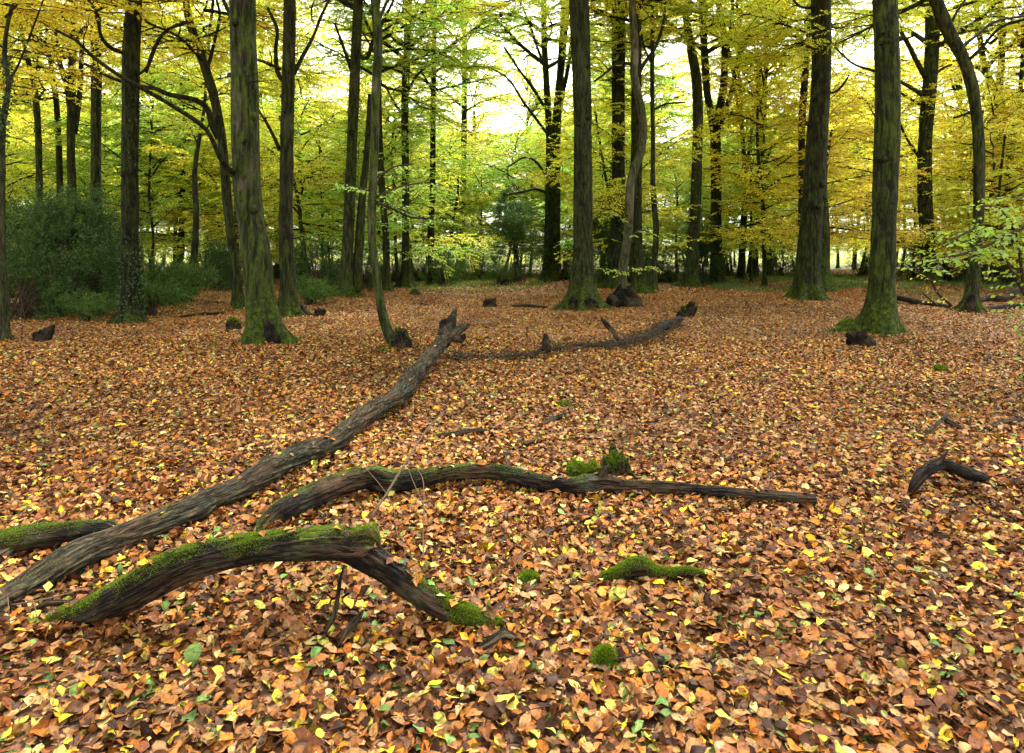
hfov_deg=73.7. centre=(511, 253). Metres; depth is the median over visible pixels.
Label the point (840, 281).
grass
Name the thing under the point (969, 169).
understory beech
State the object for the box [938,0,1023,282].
beech tree
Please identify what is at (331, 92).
beech tree
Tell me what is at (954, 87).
beech tree
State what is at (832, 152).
understory beech
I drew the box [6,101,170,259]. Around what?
understory beech
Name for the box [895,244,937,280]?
holly bush
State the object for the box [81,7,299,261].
beech tree
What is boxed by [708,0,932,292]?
beech tree
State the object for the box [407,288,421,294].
moss cushion
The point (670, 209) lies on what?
understory beech
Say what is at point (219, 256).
holly bush
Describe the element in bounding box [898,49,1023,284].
understory beech
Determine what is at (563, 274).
holly bush
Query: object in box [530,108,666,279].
understory beech
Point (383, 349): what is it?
moss cushion
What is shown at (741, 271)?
beech tree
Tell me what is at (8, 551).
stick
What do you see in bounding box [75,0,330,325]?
beech tree
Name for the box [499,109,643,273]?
understory beech
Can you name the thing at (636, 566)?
mossy branch
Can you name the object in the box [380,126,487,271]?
understory beech
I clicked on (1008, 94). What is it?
understory beech
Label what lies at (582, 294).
beech tree
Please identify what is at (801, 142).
beech tree
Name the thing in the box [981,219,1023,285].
holly bush
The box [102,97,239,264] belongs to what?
understory beech
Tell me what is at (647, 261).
holly bush
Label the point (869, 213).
understory beech
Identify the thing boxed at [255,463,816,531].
fallen branch
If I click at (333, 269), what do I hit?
holly bush
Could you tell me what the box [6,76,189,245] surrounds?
understory beech
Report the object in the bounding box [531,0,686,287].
beech tree
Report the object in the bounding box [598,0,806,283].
beech tree
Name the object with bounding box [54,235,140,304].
holly bush
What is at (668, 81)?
beech tree
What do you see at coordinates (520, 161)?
beech tree
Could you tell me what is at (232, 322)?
mossy stump
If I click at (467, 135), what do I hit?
beech tree
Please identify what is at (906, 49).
beech tree
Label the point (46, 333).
stump
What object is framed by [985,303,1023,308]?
stick
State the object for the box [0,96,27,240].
understory beech
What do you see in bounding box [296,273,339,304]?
holly bush
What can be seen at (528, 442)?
stick
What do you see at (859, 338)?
root lump
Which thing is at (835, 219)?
understory beech
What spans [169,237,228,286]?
holly bush
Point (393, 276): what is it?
holly bush
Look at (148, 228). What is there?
beech tree
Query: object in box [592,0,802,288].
beech tree
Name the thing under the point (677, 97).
beech tree
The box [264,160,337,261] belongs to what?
understory beech
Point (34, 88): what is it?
beech tree
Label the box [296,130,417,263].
understory beech
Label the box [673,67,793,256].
beech tree
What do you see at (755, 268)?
beech tree
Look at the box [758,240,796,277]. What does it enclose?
holly bush
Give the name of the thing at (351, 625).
stick
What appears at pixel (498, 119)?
beech tree
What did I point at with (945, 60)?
beech tree
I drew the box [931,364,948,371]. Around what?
moss cushion
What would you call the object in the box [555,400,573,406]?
moss cushion
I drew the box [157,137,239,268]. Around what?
understory beech
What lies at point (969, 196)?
beech tree
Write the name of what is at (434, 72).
beech tree
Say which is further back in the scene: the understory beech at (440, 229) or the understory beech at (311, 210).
the understory beech at (440, 229)
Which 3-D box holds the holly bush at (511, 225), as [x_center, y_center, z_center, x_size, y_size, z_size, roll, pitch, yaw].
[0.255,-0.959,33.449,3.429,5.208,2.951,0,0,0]
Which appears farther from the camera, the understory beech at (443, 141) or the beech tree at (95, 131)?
the understory beech at (443, 141)
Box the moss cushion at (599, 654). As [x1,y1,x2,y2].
[589,642,618,672]
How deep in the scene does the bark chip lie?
2.45 m
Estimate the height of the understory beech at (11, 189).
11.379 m
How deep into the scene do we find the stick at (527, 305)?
19.10 m
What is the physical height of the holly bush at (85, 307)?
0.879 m
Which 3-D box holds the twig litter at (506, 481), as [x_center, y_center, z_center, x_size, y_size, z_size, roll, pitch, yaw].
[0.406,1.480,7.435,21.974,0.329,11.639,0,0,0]
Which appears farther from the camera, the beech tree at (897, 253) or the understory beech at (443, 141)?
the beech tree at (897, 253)
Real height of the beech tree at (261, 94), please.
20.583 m
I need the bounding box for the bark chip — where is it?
[645,656,679,678]
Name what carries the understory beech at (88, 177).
on the ground at (74, 725)
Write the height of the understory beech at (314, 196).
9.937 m
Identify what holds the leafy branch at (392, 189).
attached to the leaning tree at (384, 321)
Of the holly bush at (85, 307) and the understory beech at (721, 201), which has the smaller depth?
the holly bush at (85, 307)
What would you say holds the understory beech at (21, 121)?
on the ground at (74, 725)
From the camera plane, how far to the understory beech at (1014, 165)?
36.80 m
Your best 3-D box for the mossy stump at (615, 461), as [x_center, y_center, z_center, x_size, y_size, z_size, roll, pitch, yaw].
[0.708,1.464,4.603,0.235,0.316,0.180,0,0,0]
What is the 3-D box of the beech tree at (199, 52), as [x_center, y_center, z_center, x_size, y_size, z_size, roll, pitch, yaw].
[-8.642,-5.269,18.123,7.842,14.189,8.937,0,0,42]
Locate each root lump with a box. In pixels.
[499,278,511,285]
[605,283,642,307]
[846,331,876,345]
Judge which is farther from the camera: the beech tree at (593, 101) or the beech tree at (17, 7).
the beech tree at (593, 101)
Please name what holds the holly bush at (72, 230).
on the ground at (74, 725)
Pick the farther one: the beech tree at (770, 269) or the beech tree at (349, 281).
the beech tree at (770, 269)
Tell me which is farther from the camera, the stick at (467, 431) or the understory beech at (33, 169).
the understory beech at (33, 169)
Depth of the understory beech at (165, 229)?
42.27 m
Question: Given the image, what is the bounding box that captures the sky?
[12,0,1023,254]
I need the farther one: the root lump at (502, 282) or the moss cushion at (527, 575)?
the root lump at (502, 282)
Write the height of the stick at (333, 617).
0.222 m
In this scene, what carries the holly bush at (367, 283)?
on the ground at (74, 725)
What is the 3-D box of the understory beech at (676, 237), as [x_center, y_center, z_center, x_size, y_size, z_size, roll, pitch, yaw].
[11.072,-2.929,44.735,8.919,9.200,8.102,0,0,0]
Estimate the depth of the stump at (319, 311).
15.61 m
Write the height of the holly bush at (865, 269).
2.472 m
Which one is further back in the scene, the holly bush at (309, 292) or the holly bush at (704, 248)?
the holly bush at (704, 248)
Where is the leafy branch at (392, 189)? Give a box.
[319,163,461,225]
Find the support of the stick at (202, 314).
on the leaf litter at (505, 302)
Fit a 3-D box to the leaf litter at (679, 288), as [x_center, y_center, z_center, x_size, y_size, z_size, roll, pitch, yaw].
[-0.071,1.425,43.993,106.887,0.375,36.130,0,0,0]
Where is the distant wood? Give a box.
[14,6,1018,265]
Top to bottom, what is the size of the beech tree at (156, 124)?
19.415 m
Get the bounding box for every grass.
[7,272,1019,290]
[399,285,1010,301]
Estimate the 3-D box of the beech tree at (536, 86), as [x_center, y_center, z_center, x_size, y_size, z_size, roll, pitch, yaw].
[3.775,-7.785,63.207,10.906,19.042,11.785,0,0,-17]
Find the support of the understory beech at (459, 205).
on the ground at (74, 725)
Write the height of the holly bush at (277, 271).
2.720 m
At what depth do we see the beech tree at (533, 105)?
59.32 m
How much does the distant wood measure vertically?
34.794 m
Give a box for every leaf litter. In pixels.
[0,297,995,349]
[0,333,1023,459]
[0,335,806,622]
[8,268,1013,294]
[9,289,1023,340]
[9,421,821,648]
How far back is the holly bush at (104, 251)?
17.00 m
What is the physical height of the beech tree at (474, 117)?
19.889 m
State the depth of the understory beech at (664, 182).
44.48 m
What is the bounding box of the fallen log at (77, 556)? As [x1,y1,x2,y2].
[0,308,470,616]
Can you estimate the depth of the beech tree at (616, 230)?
28.28 m
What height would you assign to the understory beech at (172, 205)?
12.321 m
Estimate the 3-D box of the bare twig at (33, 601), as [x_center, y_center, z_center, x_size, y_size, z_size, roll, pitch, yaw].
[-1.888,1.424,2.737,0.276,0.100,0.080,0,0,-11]
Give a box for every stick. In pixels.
[0,518,45,563]
[31,599,71,611]
[179,312,224,316]
[197,301,227,305]
[300,304,313,315]
[324,566,344,632]
[336,609,363,647]
[408,302,429,305]
[433,427,494,438]
[471,628,517,654]
[504,439,545,445]
[512,304,547,307]
[541,412,568,424]
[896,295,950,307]
[908,451,988,492]
[918,413,948,439]
[941,416,968,431]
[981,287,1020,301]
[983,418,1023,430]
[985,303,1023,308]
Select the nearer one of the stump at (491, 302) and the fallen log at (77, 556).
the fallen log at (77, 556)
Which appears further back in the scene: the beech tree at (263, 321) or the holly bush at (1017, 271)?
the holly bush at (1017, 271)
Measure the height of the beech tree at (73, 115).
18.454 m
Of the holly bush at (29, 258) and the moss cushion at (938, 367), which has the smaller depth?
the moss cushion at (938, 367)
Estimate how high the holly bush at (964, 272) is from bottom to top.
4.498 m
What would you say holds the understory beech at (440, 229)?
on the ground at (74, 725)
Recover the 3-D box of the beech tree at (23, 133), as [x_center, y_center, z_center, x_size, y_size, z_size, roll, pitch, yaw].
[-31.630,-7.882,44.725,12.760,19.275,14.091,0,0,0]
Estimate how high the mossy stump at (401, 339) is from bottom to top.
0.572 m
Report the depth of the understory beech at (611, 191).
28.73 m
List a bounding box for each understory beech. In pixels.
[0,50,120,235]
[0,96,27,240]
[1,88,176,252]
[5,123,50,246]
[6,19,261,279]
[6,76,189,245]
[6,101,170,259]
[6,136,31,249]
[12,124,87,246]
[12,129,104,247]
[22,139,156,250]
[64,104,203,269]
[80,120,202,270]
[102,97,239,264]
[105,78,272,251]
[113,158,189,268]
[140,60,334,286]
[140,98,312,272]
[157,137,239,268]
[171,153,229,257]
[178,51,401,271]
[203,97,335,275]
[239,83,412,279]
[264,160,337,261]
[272,141,411,260]
[293,150,367,267]
[294,70,542,282]
[294,100,508,284]
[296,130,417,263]
[337,80,488,276]
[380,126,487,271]
[384,124,491,257]
[389,120,516,272]
[398,171,481,269]
[401,138,532,271]
[412,143,500,265]
[449,112,571,276]
[449,119,545,270]
[481,133,572,275]
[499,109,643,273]
[503,156,600,259]
[521,21,738,268]
[526,112,652,248]
[528,125,658,259]
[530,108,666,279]
[535,75,685,253]
[543,112,680,239]
[561,107,687,264]
[626,158,687,246]
[642,111,768,257]
[642,138,749,271]
[643,146,707,266]
[646,131,748,244]
[652,106,793,272]
[661,134,796,262]
[662,8,873,286]
[678,100,847,281]
[703,126,832,272]
[745,61,952,252]
[746,146,855,270]
[749,100,904,263]
[768,169,858,260]
[771,40,1019,251]
[828,134,913,273]
[830,110,971,280]
[832,109,963,276]
[838,162,912,252]
[897,82,1023,279]
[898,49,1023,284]
[898,65,1023,281]
[901,111,1023,249]
[936,82,1023,264]
[956,101,1023,237]
[986,96,1023,223]
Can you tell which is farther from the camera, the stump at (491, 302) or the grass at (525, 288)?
the grass at (525, 288)
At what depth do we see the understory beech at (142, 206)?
51.59 m
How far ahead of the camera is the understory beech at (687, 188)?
49.70 m
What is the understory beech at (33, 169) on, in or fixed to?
on the ground at (74, 725)
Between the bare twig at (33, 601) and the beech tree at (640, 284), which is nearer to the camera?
the bare twig at (33, 601)
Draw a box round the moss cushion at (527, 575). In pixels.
[514,569,539,584]
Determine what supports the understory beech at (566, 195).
on the ground at (74, 725)
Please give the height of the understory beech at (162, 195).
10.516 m
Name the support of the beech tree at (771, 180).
on the ground at (74, 725)
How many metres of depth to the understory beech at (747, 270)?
50.45 m
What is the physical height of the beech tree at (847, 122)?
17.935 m
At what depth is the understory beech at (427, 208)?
32.77 m
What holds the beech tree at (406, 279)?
on the ground at (74, 725)
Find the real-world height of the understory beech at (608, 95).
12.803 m
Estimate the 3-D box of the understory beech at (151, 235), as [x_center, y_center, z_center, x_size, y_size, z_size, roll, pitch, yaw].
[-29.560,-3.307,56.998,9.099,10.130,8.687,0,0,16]
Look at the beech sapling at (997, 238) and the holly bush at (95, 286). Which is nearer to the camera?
the beech sapling at (997, 238)
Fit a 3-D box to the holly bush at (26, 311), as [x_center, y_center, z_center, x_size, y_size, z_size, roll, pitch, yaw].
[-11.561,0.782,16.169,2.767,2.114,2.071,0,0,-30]
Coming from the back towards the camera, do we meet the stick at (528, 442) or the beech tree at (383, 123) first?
the beech tree at (383, 123)
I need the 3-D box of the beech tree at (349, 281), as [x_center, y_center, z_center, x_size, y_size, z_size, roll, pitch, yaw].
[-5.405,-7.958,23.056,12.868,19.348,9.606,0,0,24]
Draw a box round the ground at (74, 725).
[0,255,1023,752]
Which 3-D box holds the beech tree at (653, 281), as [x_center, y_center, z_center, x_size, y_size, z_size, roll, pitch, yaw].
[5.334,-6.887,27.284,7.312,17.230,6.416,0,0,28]
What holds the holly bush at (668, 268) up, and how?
on the ground at (74, 725)
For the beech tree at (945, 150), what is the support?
on the ground at (74, 725)
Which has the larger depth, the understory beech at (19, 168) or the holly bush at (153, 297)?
the understory beech at (19, 168)
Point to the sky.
(554, 55)
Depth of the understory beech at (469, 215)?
40.73 m
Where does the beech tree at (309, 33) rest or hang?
on the ground at (74, 725)
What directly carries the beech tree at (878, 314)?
on the ground at (74, 725)
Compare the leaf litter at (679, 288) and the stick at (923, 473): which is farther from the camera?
the leaf litter at (679, 288)
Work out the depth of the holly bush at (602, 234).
31.72 m
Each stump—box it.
[32,324,55,341]
[225,316,241,331]
[313,308,325,317]
[391,326,412,350]
[482,297,496,307]
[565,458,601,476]
[600,444,633,477]
[676,301,697,317]
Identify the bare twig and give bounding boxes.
[8,589,82,623]
[362,453,423,562]
[369,407,448,518]
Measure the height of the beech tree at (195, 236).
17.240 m
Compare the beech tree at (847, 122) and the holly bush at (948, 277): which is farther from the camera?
the beech tree at (847, 122)
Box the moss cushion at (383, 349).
[380,347,389,353]
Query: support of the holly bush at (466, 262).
on the ground at (74, 725)
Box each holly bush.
[6,182,147,316]
[6,202,37,297]
[6,209,83,304]
[6,242,89,322]
[21,179,117,306]
[50,287,118,321]
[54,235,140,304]
[110,275,193,316]
[118,248,198,303]
[145,257,226,301]
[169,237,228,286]
[183,236,242,290]
[270,239,302,278]
[278,237,341,290]
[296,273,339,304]
[301,234,341,285]
[353,243,391,289]
[377,249,418,282]
[394,251,436,281]
[415,250,465,285]
[435,241,482,280]
[463,248,500,280]
[482,180,550,282]
[482,261,515,284]
[560,238,572,279]
[593,202,630,283]
[627,243,651,282]
[646,244,685,282]
[675,212,726,284]
[705,241,749,276]
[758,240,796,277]
[846,245,869,276]
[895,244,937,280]
[904,228,985,282]
[943,207,990,277]
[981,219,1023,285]
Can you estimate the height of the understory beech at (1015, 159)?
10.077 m
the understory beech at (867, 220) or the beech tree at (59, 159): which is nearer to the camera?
the beech tree at (59, 159)
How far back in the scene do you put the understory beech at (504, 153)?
49.21 m
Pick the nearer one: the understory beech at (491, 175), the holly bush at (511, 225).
the holly bush at (511, 225)
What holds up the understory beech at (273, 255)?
on the ground at (74, 725)
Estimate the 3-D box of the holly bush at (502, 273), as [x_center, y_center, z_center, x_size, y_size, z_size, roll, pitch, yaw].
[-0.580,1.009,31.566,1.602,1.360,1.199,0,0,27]
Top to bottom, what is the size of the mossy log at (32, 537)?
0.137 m
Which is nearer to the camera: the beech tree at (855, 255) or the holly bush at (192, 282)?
the holly bush at (192, 282)
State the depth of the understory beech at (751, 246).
35.79 m
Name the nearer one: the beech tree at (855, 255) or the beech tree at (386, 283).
the beech tree at (386, 283)
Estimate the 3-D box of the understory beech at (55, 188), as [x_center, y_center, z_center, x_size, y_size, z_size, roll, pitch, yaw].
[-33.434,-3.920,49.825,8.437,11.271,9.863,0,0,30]
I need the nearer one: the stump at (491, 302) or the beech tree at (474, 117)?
the stump at (491, 302)
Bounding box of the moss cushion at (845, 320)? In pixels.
[836,317,853,326]
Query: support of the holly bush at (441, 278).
on the ground at (74, 725)
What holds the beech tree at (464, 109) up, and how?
on the ground at (74, 725)
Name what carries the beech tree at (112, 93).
on the ground at (74, 725)
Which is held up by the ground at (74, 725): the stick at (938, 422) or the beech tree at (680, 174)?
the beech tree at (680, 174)
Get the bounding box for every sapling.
[595,210,663,277]
[900,188,1023,377]
[910,271,952,306]
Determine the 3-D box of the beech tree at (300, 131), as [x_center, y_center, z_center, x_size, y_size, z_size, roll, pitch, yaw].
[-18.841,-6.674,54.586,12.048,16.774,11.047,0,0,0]
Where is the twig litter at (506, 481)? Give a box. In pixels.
[0,327,1023,752]
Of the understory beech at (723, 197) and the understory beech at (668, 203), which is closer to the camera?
the understory beech at (723, 197)
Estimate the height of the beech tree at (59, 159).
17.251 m
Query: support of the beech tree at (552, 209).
on the ground at (74, 725)
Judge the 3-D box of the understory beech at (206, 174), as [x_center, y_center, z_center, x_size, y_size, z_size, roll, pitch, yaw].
[-12.324,-3.337,30.153,8.962,10.199,7.912,0,0,0]
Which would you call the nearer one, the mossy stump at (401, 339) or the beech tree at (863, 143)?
the mossy stump at (401, 339)
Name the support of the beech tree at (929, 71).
on the ground at (74, 725)
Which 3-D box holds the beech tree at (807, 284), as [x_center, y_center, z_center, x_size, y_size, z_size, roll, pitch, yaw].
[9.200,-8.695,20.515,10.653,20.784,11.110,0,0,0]
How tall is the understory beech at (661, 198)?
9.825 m
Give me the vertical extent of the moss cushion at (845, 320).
0.400 m
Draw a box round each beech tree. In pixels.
[0,0,115,339]
[0,0,143,282]
[0,0,173,277]
[0,0,217,244]
[0,0,316,308]
[0,23,114,209]
[1,0,230,298]
[6,48,180,173]
[30,0,300,346]
[41,0,273,273]
[72,0,334,295]
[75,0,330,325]
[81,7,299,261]
[90,68,219,252]
[106,0,365,178]
[107,97,164,262]
[216,0,391,276]
[256,0,349,318]
[257,0,434,296]
[263,75,345,268]
[274,0,492,291]
[277,6,475,248]
[296,0,518,288]
[299,66,389,200]
[301,0,556,284]
[344,101,415,264]
[382,0,614,311]
[392,0,537,274]
[416,54,534,269]
[421,113,524,266]
[425,107,515,263]
[438,0,667,282]
[455,43,595,267]
[458,0,747,288]
[496,83,593,269]
[498,114,562,203]
[523,0,715,294]
[530,27,691,200]
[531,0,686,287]
[531,0,740,290]
[538,1,756,185]
[561,13,718,169]
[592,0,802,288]
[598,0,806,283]
[655,1,872,277]
[657,0,838,279]
[672,94,735,266]
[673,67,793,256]
[674,0,806,277]
[677,47,872,270]
[703,0,873,224]
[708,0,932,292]
[722,101,797,265]
[755,51,914,206]
[759,0,849,302]
[786,46,935,269]
[787,82,862,268]
[799,0,1023,284]
[803,0,912,337]
[830,28,952,187]
[834,62,947,229]
[849,0,1021,274]
[853,0,1023,279]
[860,121,937,262]
[908,90,987,265]
[935,112,1018,270]
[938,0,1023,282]
[957,48,1021,129]
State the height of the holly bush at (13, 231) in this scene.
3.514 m
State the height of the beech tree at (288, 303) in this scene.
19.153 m
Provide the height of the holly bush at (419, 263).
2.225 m
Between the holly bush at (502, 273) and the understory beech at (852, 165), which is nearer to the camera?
the holly bush at (502, 273)
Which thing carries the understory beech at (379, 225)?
on the ground at (74, 725)
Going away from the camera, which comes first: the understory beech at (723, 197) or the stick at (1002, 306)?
the stick at (1002, 306)
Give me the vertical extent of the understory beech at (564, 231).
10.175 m
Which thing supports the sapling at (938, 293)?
on the ground at (74, 725)
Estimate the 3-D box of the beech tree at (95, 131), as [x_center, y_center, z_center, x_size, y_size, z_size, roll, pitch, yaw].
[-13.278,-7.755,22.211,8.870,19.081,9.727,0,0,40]
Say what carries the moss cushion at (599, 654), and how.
on the ground at (74, 725)
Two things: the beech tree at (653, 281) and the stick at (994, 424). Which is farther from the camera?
the beech tree at (653, 281)
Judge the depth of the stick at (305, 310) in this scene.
16.01 m
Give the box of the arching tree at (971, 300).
[772,0,1023,314]
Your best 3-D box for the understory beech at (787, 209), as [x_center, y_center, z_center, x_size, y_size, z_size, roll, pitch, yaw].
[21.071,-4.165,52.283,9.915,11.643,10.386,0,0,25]
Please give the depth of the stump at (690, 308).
16.18 m
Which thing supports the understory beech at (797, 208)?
on the ground at (74, 725)
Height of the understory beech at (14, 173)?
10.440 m
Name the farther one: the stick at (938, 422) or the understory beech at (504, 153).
the understory beech at (504, 153)
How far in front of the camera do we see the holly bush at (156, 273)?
20.12 m
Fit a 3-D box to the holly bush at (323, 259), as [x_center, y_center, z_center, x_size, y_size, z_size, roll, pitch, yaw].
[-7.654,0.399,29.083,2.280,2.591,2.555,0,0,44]
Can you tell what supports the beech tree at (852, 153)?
on the ground at (74, 725)
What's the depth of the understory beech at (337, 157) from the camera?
29.25 m
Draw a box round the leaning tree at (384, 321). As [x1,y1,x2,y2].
[367,0,433,349]
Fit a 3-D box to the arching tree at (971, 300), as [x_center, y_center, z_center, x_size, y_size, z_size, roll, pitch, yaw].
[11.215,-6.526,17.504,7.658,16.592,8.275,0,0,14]
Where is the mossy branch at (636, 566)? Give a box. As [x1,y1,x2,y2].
[599,555,706,580]
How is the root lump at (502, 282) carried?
on the ground at (74, 725)
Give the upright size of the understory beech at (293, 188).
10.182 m
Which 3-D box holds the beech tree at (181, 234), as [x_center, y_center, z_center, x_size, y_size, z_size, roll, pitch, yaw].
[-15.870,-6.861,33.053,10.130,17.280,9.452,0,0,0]
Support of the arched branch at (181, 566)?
on the ground at (74, 725)
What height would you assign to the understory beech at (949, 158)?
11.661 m
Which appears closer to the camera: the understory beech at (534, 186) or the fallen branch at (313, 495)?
the fallen branch at (313, 495)
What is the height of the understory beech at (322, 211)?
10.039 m
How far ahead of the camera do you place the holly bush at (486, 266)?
36.04 m
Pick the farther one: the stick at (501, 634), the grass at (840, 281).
the grass at (840, 281)
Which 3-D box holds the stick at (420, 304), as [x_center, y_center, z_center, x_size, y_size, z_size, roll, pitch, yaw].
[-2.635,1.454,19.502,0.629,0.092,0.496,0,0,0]
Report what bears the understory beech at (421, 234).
on the ground at (74, 725)
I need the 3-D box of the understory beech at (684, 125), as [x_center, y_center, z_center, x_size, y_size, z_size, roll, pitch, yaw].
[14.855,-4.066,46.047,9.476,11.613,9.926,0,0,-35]
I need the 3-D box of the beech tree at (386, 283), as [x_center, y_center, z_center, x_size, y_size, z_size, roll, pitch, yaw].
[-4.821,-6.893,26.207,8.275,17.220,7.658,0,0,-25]
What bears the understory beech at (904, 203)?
on the ground at (74, 725)
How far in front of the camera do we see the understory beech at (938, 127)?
32.88 m
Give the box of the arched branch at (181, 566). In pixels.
[39,520,504,629]
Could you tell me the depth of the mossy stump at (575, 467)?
4.36 m
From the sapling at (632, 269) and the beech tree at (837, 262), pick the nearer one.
the sapling at (632, 269)
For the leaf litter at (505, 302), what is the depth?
15.72 m
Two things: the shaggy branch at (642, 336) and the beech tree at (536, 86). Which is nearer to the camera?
the shaggy branch at (642, 336)
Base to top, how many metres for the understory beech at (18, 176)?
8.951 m
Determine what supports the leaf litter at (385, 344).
on the ground at (74, 725)
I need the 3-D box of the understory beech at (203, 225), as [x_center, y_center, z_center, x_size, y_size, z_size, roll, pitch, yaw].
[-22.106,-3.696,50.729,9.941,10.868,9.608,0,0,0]
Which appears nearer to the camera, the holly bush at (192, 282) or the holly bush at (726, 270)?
the holly bush at (192, 282)
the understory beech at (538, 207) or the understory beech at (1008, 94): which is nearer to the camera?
the understory beech at (1008, 94)
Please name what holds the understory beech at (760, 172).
on the ground at (74, 725)
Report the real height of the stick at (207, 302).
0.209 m
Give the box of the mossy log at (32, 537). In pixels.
[0,518,118,552]
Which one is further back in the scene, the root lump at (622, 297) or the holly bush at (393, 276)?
the holly bush at (393, 276)
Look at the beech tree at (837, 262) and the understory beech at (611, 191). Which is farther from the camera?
the beech tree at (837, 262)
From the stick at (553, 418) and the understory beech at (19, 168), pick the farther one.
the understory beech at (19, 168)
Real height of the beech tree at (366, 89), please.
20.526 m
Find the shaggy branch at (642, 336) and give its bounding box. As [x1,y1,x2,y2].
[438,314,688,363]
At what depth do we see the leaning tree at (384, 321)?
10.64 m
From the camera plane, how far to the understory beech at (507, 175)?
42.32 m
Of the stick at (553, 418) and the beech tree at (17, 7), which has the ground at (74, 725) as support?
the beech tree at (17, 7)

